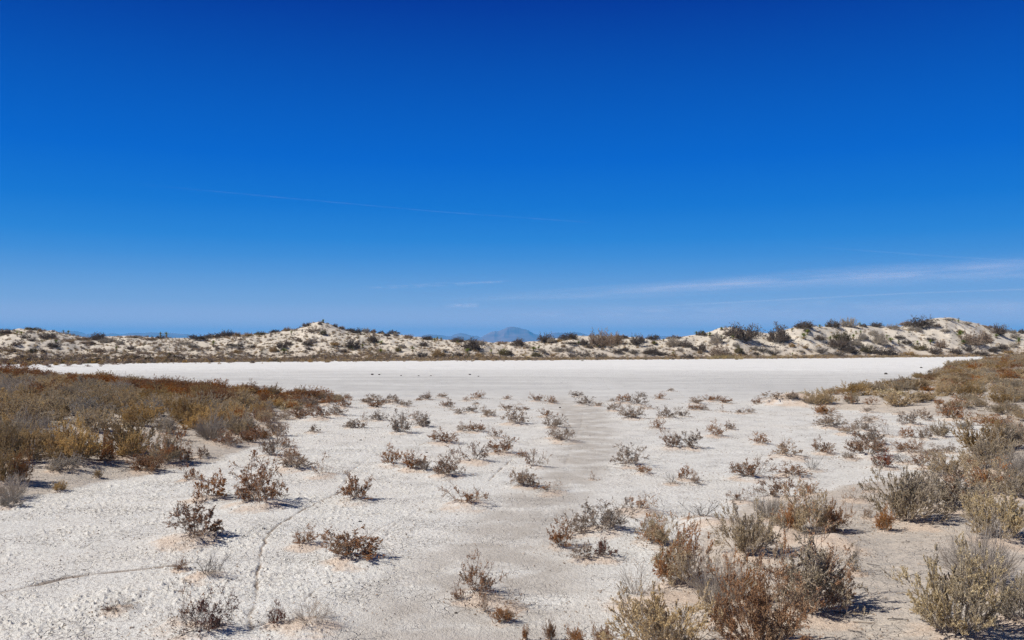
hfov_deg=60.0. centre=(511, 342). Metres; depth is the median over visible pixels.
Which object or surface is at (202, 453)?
pickleweed shrub
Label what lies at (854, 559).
bare twig shrub
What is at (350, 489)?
pickleweed shrub
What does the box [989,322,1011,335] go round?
dune shrub
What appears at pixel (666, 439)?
pickleweed shrub
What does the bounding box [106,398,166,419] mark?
rabbitbrush
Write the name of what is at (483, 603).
pickleweed shrub
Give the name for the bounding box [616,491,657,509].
pickleweed shrub
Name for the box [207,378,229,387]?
seepweed shrub
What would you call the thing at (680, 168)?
sky
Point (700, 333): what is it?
dune shrub
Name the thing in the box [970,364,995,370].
saltbush
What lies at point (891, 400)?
saltbush
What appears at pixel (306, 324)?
dune shrub
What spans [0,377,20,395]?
leafless shrub
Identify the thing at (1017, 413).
saltbush
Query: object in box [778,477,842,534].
seepweed shrub
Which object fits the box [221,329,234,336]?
dune shrub
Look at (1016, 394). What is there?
saltbush
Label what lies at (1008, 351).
dune shrub
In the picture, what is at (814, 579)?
seepweed shrub
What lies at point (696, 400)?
pickleweed shrub
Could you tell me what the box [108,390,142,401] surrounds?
rabbitbrush
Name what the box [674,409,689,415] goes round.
pickleweed shrub
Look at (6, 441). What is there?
sagebrush
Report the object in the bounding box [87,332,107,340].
dune shrub
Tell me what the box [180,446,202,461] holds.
pickleweed shrub
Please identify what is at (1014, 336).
dune shrub
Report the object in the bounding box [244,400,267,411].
rabbitbrush
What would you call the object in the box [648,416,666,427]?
pickleweed shrub
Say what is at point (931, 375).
sagebrush
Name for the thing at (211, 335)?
dune shrub
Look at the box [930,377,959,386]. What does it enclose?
seepweed shrub
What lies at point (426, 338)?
dune shrub
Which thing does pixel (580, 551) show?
pickleweed shrub
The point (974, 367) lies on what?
seepweed shrub
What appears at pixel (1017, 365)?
seepweed shrub
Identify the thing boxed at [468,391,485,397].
pickleweed shrub
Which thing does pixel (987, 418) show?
seepweed shrub
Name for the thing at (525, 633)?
seepweed shrub
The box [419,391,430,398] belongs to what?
pickleweed shrub
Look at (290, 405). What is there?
seepweed shrub
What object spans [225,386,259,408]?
saltbush
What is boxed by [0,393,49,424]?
rabbitbrush
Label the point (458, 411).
pickleweed shrub
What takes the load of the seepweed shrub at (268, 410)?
on the ground at (64, 594)
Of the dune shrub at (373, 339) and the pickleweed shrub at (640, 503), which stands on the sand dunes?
the dune shrub at (373, 339)
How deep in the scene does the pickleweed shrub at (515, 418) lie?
27.14 m
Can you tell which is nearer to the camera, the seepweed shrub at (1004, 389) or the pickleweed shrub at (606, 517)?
the pickleweed shrub at (606, 517)
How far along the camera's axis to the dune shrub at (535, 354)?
134.47 m
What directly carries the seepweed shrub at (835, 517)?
on the ground at (64, 594)
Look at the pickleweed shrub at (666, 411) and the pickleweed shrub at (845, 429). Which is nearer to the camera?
the pickleweed shrub at (845, 429)
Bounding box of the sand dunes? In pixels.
[0,317,1023,362]
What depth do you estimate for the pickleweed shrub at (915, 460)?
17.75 m
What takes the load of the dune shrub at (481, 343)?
on the sand dunes
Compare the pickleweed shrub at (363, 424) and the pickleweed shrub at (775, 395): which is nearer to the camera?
the pickleweed shrub at (363, 424)
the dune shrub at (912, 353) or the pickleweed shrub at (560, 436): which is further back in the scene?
the dune shrub at (912, 353)
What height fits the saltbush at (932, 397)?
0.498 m
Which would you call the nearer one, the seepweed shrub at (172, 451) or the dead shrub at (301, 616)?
the dead shrub at (301, 616)
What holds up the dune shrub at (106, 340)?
on the sand dunes
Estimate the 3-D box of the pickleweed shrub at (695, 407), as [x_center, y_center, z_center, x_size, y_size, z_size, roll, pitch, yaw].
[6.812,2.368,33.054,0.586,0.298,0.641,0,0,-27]
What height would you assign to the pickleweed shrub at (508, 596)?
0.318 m
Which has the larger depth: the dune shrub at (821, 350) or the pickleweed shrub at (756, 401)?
the dune shrub at (821, 350)
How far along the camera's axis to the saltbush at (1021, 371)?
61.65 m
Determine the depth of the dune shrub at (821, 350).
149.67 m
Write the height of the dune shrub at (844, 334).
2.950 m
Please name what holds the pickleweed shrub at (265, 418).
on the ground at (64, 594)
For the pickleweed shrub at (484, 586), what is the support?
on the ground at (64, 594)
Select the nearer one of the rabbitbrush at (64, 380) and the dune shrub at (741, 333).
the rabbitbrush at (64, 380)
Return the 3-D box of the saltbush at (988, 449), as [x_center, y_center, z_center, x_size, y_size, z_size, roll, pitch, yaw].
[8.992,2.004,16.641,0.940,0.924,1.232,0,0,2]
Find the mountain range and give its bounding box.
[21,328,668,339]
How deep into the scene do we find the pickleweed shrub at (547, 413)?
29.96 m
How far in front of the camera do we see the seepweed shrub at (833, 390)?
39.03 m
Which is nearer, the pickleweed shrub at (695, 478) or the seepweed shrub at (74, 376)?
the pickleweed shrub at (695, 478)
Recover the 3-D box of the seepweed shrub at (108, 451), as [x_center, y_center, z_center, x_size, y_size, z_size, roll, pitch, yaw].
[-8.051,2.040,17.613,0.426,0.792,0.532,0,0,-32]
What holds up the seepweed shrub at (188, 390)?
on the ground at (64, 594)
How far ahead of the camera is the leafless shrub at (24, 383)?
30.58 m
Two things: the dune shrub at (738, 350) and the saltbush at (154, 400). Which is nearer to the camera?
the saltbush at (154, 400)
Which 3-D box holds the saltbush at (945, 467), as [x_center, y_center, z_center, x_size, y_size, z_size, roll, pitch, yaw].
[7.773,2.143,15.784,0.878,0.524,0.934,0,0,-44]
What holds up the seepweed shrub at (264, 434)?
on the ground at (64, 594)
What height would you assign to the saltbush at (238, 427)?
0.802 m
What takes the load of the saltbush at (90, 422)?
on the ground at (64, 594)
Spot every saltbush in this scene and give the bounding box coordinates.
[0,371,32,383]
[0,410,43,436]
[0,489,26,505]
[25,374,51,379]
[26,395,56,413]
[27,409,62,422]
[35,375,56,384]
[36,388,67,406]
[39,390,101,414]
[41,450,87,471]
[55,383,93,397]
[66,373,108,390]
[66,404,120,431]
[67,393,127,416]
[119,382,145,389]
[125,392,177,414]
[149,393,182,405]
[151,408,181,432]
[164,393,203,412]
[185,391,232,407]
[198,401,226,410]
[215,400,241,415]
[221,398,247,411]
[223,406,258,433]
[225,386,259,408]
[247,397,275,409]
[255,409,273,420]
[280,398,301,405]
[332,394,344,400]
[597,578,724,639]
[706,496,783,556]
[800,388,828,403]
[809,386,839,403]
[857,379,876,390]
[857,453,959,524]
[872,380,890,391]
[881,530,1011,635]
[883,388,921,406]
[885,377,921,390]
[921,390,937,400]
[923,449,977,475]
[928,379,952,386]
[929,420,952,435]
[930,367,956,372]
[933,381,956,394]
[936,373,958,379]
[943,359,960,365]
[951,420,974,429]
[954,392,981,400]
[957,368,984,375]
[958,476,1023,542]
[966,425,1017,469]
[969,380,990,393]
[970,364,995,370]
[970,395,989,406]
[972,376,991,383]
[974,372,998,376]
[977,399,1023,413]
[982,372,1010,379]
[987,377,1012,383]
[988,382,1009,392]
[988,567,1023,624]
[994,465,1023,496]
[997,388,1023,401]
[1002,378,1023,387]
[1005,408,1023,419]
[1007,384,1023,397]
[1012,358,1023,366]
[1014,368,1023,373]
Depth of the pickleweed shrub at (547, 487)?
14.79 m
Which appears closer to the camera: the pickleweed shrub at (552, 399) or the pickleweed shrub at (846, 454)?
the pickleweed shrub at (846, 454)
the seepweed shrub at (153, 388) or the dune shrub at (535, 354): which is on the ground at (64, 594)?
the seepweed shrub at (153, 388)
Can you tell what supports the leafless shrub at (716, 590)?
on the ground at (64, 594)
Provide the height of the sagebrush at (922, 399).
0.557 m
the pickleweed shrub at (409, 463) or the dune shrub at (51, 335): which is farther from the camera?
the dune shrub at (51, 335)
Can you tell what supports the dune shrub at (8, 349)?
on the sand dunes
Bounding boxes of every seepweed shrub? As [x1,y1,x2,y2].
[6,446,34,482]
[7,366,35,376]
[7,366,38,373]
[26,374,69,395]
[34,369,59,375]
[65,373,86,379]
[87,372,113,381]
[97,428,115,460]
[118,378,151,388]
[123,443,167,472]
[138,426,193,462]
[142,383,157,392]
[148,378,171,385]
[149,375,179,385]
[163,375,193,386]
[164,382,179,386]
[169,388,184,394]
[176,382,192,387]
[182,378,206,393]
[194,381,243,402]
[195,379,228,388]
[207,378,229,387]
[220,390,241,400]
[226,401,250,420]
[234,378,268,393]
[254,404,271,416]
[254,426,274,438]
[255,391,273,398]
[256,386,273,395]
[270,391,290,398]
[285,399,299,408]
[292,385,323,397]
[310,385,332,394]
[489,601,519,621]
[521,624,528,638]
[541,613,556,639]
[566,622,585,639]
[590,619,617,639]
[633,512,670,544]
[648,510,725,590]
[701,538,823,639]
[720,548,771,600]
[740,496,870,617]
[766,499,803,527]
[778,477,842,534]
[811,403,839,414]
[817,493,855,532]
[823,387,840,394]
[841,391,860,403]
[872,503,896,530]
[916,451,1002,511]
[918,385,935,390]
[920,375,935,380]
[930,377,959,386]
[936,378,964,390]
[944,395,979,407]
[955,447,985,467]
[961,457,1012,494]
[965,361,979,368]
[967,413,1015,425]
[982,407,1023,447]
[987,365,1012,372]
[988,378,1006,389]
[990,384,1023,393]
[995,370,1022,379]
[996,361,1022,368]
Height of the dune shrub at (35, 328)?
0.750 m
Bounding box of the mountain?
[477,327,539,342]
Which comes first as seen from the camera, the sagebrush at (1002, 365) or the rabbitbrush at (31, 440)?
the rabbitbrush at (31, 440)
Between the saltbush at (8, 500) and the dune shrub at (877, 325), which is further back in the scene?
the dune shrub at (877, 325)
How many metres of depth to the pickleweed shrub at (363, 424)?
25.97 m
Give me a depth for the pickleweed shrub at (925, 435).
22.95 m
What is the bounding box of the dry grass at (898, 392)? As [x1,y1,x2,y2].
[1,359,1023,461]
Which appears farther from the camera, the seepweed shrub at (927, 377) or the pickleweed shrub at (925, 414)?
the seepweed shrub at (927, 377)
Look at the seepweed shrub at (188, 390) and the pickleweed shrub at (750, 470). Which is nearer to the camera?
the pickleweed shrub at (750, 470)
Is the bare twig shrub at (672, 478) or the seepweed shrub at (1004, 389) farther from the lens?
the seepweed shrub at (1004, 389)
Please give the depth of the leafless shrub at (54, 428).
17.99 m
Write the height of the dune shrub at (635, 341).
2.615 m
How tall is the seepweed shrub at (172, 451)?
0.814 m
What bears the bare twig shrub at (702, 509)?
on the ground at (64, 594)
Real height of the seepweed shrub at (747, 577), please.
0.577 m
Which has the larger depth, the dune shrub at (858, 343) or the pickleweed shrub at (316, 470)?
the dune shrub at (858, 343)
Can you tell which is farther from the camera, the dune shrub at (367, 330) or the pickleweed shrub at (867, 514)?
the dune shrub at (367, 330)
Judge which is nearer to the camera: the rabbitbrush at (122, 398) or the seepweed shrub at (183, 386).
the rabbitbrush at (122, 398)
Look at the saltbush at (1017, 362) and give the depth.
77.47 m
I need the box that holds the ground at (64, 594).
[0,356,1023,639]
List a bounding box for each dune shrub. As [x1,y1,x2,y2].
[0,328,13,334]
[4,346,18,351]
[10,341,20,345]
[22,327,39,330]
[37,331,58,339]
[47,342,61,347]
[75,336,89,339]
[79,340,93,344]
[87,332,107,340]
[98,338,114,342]
[179,340,191,344]
[187,333,209,339]
[187,343,199,347]
[205,332,222,337]
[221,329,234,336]
[224,343,243,346]
[241,332,253,336]
[254,331,266,334]
[269,346,278,351]
[276,342,287,347]
[302,322,312,326]
[307,327,323,331]
[307,337,317,341]
[343,337,360,348]
[349,327,363,333]
[362,328,369,332]
[366,334,379,342]
[417,341,429,346]
[417,349,429,356]
[420,335,433,339]
[429,348,445,356]
[450,336,465,341]
[462,337,481,350]
[476,339,485,344]
[497,348,510,355]
[509,338,526,346]
[530,351,541,356]
[536,331,553,342]
[547,337,556,342]
[551,346,564,351]
[558,332,577,339]
[564,341,577,344]
[566,351,578,357]
[577,349,590,356]
[579,339,590,345]
[586,328,613,347]
[605,331,625,345]
[611,349,623,353]
[629,333,643,346]
[641,347,660,354]
[645,335,659,339]
[665,335,681,345]
[679,338,693,347]
[680,354,693,358]
[697,329,706,335]
[697,343,706,351]
[708,331,722,345]
[708,343,733,355]
[724,321,766,340]
[734,345,744,353]
[755,346,767,351]
[765,321,791,342]
[766,347,782,354]
[791,321,817,329]
[813,334,825,339]
[813,345,829,353]
[824,318,841,327]
[825,336,852,347]
[832,329,854,342]
[833,350,846,355]
[838,317,858,326]
[838,343,859,353]
[849,339,863,346]
[858,332,868,340]
[859,343,875,352]
[867,321,884,327]
[868,329,878,335]
[870,330,890,345]
[873,346,898,355]
[885,323,899,328]
[894,334,905,338]
[900,339,912,344]
[903,315,939,327]
[903,351,916,355]
[907,326,923,331]
[910,342,929,350]
[927,346,941,353]
[933,339,949,348]
[948,348,963,354]
[957,328,994,347]
[960,345,973,351]
[971,349,991,354]
[987,346,1000,351]
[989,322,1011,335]
[996,344,1010,349]
[1003,349,1013,353]
[1007,342,1018,346]
[1009,333,1022,338]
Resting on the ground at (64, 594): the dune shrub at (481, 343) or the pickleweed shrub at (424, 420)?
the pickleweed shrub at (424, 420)
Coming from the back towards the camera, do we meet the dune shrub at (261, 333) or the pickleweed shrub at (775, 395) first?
the dune shrub at (261, 333)
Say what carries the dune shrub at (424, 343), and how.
on the sand dunes
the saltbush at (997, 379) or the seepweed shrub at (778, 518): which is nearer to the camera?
the seepweed shrub at (778, 518)
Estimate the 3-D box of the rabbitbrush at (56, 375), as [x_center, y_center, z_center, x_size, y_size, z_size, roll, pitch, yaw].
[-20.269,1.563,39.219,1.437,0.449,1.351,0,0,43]
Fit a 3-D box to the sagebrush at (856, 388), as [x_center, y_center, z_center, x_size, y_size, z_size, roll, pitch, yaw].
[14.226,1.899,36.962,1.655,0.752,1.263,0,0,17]
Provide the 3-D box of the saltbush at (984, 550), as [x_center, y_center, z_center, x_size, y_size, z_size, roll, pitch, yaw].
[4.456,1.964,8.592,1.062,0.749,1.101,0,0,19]
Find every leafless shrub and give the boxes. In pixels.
[0,370,40,394]
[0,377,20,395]
[0,463,34,498]
[5,404,52,432]
[29,403,82,447]
[109,379,133,390]
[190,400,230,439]
[668,518,753,613]
[747,487,785,517]
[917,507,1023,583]
[994,441,1023,477]
[996,419,1023,428]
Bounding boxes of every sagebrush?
[0,415,23,458]
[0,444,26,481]
[91,410,169,453]
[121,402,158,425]
[137,383,174,400]
[164,391,218,420]
[169,407,196,423]
[189,380,219,393]
[257,383,281,394]
[833,380,873,395]
[874,379,894,385]
[898,374,933,389]
[908,390,930,402]
[911,372,922,377]
[923,371,940,376]
[942,368,969,373]
[945,411,1006,451]
[948,372,977,378]
[950,375,973,384]
[951,380,982,394]
[983,362,1011,369]
[985,387,1020,403]
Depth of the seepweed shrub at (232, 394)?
32.55 m
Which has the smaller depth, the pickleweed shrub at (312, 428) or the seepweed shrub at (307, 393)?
the pickleweed shrub at (312, 428)
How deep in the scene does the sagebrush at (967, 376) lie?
55.14 m
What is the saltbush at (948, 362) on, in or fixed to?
on the ground at (64, 594)
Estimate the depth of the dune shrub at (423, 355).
129.71 m
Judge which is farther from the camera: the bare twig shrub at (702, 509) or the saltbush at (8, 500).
the saltbush at (8, 500)
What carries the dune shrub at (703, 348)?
on the sand dunes
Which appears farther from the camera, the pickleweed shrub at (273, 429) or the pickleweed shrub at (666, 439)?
the pickleweed shrub at (273, 429)
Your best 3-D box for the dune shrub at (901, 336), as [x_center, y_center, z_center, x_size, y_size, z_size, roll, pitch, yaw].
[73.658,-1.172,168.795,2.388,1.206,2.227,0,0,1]
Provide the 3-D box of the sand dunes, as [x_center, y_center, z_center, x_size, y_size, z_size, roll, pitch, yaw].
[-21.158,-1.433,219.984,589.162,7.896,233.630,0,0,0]
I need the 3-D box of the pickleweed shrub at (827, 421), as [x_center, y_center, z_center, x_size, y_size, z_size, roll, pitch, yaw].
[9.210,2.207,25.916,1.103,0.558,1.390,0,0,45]
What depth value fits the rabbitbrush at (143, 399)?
27.97 m
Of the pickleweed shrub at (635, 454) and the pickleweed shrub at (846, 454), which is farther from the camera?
the pickleweed shrub at (846, 454)
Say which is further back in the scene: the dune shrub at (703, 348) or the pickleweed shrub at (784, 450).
the dune shrub at (703, 348)
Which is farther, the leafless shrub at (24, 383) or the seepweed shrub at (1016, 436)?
the leafless shrub at (24, 383)
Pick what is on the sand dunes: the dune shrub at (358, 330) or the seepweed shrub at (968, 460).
the dune shrub at (358, 330)
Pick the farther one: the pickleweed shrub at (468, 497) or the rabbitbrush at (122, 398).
the rabbitbrush at (122, 398)
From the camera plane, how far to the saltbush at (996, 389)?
38.77 m
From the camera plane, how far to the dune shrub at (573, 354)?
134.99 m
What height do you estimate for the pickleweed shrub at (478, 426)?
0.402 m
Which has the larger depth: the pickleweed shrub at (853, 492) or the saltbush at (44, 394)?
the saltbush at (44, 394)
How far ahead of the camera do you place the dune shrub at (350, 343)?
133.53 m
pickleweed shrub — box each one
[0,361,20,366]
[160,578,207,624]
[163,493,224,537]
[165,580,241,639]
[171,426,188,440]
[171,555,189,569]
[179,462,199,479]
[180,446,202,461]
[187,468,235,498]
[195,445,210,456]
[210,427,242,444]
[228,407,258,431]
[228,450,289,506]
[234,423,264,442]
[249,405,273,418]
[255,409,279,425]
[258,423,289,454]
[265,599,286,625]
[266,412,289,434]
[274,432,297,446]
[275,450,315,466]
[277,409,291,418]
[283,445,302,457]
[285,391,310,403]
[285,403,309,417]
[292,522,318,546]
[294,393,319,403]
[306,403,338,416]
[309,424,320,431]
[311,452,333,474]
[318,524,398,562]
[323,391,340,402]
[324,403,350,414]
[336,394,351,406]
[336,470,375,501]
[339,418,360,427]
[356,421,367,427]
[358,395,374,402]
[364,399,384,406]
[368,408,388,420]
[375,397,390,402]
[380,442,402,463]
[387,409,411,431]
[388,396,399,402]
[397,399,411,405]
[397,446,426,468]
[410,410,431,425]
[414,457,431,469]
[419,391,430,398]
[423,426,459,441]
[432,449,466,475]
[437,477,492,503]
[439,398,455,406]
[445,440,491,459]
[450,582,468,599]
[453,408,464,413]
[456,420,467,430]
[456,543,508,599]
[463,403,478,411]
[466,421,485,430]
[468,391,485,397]
[479,406,495,415]
[479,593,487,610]
[485,425,502,435]
[485,433,519,453]
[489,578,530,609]
[498,401,516,408]
[501,407,529,423]
[509,465,545,485]
[523,448,552,465]
[528,393,544,400]
[530,480,562,491]
[538,409,558,415]
[541,414,568,426]
[544,395,556,402]
[545,422,575,439]
[546,513,577,546]
[547,425,557,436]
[560,509,596,533]
[568,391,583,395]
[569,541,595,558]
[572,395,595,404]
[576,496,640,530]
[591,532,618,554]
[606,403,619,410]
[609,442,647,465]
[615,393,630,401]
[615,403,645,417]
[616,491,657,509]
[627,395,647,403]
[637,464,651,471]
[640,518,658,540]
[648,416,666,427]
[653,392,666,398]
[653,405,682,417]
[658,426,682,446]
[672,428,704,448]
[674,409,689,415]
[678,465,695,478]
[686,403,699,408]
[689,395,704,402]
[691,471,700,483]
[703,394,718,400]
[706,418,727,435]
[717,395,732,402]
[724,451,776,477]
[725,421,735,428]
[726,485,753,500]
[748,431,770,442]
[750,396,762,402]
[752,473,796,497]
[757,391,796,398]
[772,434,802,454]
[773,460,812,475]
[784,390,798,399]
[794,479,822,493]
[802,435,834,453]
[807,409,847,427]
[837,422,856,432]
[838,484,865,499]
[842,451,857,457]
[843,431,888,453]
[850,418,877,428]
[850,424,887,441]
[859,406,877,411]
[860,504,875,516]
[861,413,875,421]
[862,396,878,404]
[871,444,894,466]
[876,421,888,433]
[890,438,925,451]
[896,409,923,424]
[898,426,917,436]
[902,449,941,464]
[913,422,932,438]
[914,407,933,420]
[914,442,948,456]
[934,397,968,418]
[939,442,958,451]
[965,409,982,416]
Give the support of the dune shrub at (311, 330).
on the sand dunes
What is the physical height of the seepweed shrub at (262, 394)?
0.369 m
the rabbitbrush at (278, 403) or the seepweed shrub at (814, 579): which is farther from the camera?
the rabbitbrush at (278, 403)
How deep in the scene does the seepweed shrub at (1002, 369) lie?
63.94 m
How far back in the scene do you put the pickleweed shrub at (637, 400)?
35.70 m
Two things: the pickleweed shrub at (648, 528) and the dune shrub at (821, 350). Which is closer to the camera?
the pickleweed shrub at (648, 528)
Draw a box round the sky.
[0,0,1023,337]
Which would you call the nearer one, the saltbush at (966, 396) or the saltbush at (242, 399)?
the saltbush at (242, 399)
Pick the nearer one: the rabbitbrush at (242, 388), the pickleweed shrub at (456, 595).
the pickleweed shrub at (456, 595)
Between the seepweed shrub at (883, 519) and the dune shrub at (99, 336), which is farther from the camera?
the dune shrub at (99, 336)
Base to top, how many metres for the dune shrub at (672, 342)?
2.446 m
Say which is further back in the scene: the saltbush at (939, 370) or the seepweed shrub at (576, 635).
the saltbush at (939, 370)
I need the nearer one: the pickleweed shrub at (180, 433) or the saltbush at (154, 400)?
the pickleweed shrub at (180, 433)
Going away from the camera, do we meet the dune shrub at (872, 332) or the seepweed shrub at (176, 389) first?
the seepweed shrub at (176, 389)
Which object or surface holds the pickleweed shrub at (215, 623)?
on the ground at (64, 594)
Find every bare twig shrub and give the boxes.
[105,586,136,612]
[196,552,236,575]
[663,472,684,482]
[675,500,719,517]
[804,452,823,469]
[843,544,862,573]
[891,451,911,461]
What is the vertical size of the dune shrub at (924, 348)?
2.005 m
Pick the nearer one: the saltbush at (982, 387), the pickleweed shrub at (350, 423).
the pickleweed shrub at (350, 423)
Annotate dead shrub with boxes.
[285,589,342,630]
[612,557,665,597]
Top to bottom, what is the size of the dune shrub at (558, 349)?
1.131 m
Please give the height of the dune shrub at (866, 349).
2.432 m
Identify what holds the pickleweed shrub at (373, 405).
on the ground at (64, 594)
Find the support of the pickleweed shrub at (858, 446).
on the ground at (64, 594)
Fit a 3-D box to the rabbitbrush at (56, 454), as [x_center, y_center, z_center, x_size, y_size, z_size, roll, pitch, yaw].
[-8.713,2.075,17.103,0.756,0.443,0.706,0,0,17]
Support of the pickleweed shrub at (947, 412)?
on the ground at (64, 594)
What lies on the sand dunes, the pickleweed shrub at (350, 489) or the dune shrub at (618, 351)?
the dune shrub at (618, 351)
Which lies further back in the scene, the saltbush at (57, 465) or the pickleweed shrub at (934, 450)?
the pickleweed shrub at (934, 450)
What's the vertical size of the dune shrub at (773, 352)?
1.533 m
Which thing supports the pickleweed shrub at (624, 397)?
on the ground at (64, 594)
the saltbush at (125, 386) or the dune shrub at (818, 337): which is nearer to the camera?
the saltbush at (125, 386)
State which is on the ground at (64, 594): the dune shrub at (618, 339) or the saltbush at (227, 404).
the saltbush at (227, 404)
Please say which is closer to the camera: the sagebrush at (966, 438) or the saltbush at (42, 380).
the sagebrush at (966, 438)
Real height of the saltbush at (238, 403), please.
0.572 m
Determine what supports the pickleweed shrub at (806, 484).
on the ground at (64, 594)
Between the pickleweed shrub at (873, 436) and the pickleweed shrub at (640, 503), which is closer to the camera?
the pickleweed shrub at (640, 503)
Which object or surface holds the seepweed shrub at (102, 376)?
on the ground at (64, 594)
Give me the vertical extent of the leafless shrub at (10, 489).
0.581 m
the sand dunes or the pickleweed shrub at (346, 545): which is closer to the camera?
the pickleweed shrub at (346, 545)
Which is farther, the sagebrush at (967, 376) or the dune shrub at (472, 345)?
the dune shrub at (472, 345)
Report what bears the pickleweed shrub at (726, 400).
on the ground at (64, 594)
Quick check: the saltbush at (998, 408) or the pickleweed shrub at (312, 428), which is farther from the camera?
the saltbush at (998, 408)
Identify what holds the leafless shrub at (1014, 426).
on the ground at (64, 594)
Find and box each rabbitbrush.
[0,392,43,412]
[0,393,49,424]
[0,409,23,423]
[11,379,67,398]
[12,419,52,457]
[30,443,74,460]
[31,374,59,381]
[40,373,68,379]
[42,411,109,460]
[43,407,70,419]
[51,375,73,383]
[52,479,67,489]
[72,380,115,405]
[81,406,111,419]
[87,386,149,412]
[92,469,103,476]
[95,369,114,375]
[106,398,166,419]
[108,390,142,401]
[116,428,148,456]
[118,374,143,381]
[129,395,152,406]
[142,393,178,401]
[176,409,212,428]
[189,401,245,423]
[195,419,225,436]
[229,384,254,392]
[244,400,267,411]
[265,397,285,407]
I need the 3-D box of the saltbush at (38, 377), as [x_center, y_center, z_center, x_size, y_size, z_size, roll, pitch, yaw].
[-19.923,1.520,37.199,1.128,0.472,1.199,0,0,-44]
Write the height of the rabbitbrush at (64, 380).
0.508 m
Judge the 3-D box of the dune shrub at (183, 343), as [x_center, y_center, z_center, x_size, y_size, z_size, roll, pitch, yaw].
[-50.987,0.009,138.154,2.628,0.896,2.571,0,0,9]
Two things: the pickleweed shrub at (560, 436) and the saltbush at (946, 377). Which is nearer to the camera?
the pickleweed shrub at (560, 436)
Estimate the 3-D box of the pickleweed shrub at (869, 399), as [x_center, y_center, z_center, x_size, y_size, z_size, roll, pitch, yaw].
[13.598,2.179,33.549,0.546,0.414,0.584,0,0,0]
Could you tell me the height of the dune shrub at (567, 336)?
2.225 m
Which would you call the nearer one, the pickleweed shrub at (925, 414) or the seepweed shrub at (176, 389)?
the pickleweed shrub at (925, 414)
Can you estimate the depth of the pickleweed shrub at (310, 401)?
34.23 m
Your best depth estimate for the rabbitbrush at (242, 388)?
35.77 m
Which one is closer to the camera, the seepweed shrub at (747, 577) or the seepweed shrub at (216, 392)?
the seepweed shrub at (747, 577)
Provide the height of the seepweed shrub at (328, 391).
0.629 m
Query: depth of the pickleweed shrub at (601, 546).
10.28 m
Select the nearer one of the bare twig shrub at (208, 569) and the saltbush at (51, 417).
the bare twig shrub at (208, 569)
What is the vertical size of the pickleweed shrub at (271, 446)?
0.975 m
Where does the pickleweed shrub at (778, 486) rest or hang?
on the ground at (64, 594)
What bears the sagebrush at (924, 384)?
on the ground at (64, 594)
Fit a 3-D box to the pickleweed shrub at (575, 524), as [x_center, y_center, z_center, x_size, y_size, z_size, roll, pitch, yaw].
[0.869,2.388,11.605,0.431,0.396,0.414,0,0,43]
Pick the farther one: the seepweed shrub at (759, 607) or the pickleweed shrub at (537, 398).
the pickleweed shrub at (537, 398)
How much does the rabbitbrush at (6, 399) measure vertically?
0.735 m
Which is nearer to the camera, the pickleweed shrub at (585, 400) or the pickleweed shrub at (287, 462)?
the pickleweed shrub at (287, 462)
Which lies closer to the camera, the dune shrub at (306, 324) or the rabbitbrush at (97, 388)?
the rabbitbrush at (97, 388)
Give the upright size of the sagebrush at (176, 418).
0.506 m
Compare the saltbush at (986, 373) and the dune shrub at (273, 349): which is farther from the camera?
the dune shrub at (273, 349)
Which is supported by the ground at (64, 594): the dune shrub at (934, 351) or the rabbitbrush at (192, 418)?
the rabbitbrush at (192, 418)
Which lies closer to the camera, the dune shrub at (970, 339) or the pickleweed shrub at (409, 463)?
the pickleweed shrub at (409, 463)
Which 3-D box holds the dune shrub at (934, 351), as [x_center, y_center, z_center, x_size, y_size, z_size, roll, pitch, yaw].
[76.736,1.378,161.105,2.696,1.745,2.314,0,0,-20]
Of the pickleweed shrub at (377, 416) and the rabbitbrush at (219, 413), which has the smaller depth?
the rabbitbrush at (219, 413)
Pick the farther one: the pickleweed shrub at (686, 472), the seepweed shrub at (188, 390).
the seepweed shrub at (188, 390)
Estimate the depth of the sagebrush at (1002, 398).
31.62 m
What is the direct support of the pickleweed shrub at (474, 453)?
on the ground at (64, 594)
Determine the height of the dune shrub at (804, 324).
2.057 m
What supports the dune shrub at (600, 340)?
on the sand dunes
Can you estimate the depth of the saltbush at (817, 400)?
34.13 m
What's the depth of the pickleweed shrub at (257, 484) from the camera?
13.65 m
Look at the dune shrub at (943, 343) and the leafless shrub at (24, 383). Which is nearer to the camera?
the leafless shrub at (24, 383)
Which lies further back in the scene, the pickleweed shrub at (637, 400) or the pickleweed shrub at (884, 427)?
the pickleweed shrub at (637, 400)
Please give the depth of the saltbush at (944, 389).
36.99 m
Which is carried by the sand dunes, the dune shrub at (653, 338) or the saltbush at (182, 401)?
the dune shrub at (653, 338)
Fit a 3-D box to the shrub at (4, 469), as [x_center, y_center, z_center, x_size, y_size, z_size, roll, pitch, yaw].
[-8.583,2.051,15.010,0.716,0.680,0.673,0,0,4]
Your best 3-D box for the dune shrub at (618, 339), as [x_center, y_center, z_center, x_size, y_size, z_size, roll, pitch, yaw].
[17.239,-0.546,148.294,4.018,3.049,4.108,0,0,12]
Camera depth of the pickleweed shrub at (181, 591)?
7.89 m
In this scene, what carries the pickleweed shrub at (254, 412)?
on the ground at (64, 594)
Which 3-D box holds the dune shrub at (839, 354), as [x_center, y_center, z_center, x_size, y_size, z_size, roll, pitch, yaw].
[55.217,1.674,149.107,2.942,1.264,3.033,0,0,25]
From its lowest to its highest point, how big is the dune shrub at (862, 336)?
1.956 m
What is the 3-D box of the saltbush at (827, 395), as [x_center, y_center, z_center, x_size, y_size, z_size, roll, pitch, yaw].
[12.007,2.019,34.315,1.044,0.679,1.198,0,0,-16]
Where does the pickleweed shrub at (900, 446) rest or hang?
on the ground at (64, 594)
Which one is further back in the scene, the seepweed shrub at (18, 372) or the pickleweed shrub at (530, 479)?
the seepweed shrub at (18, 372)

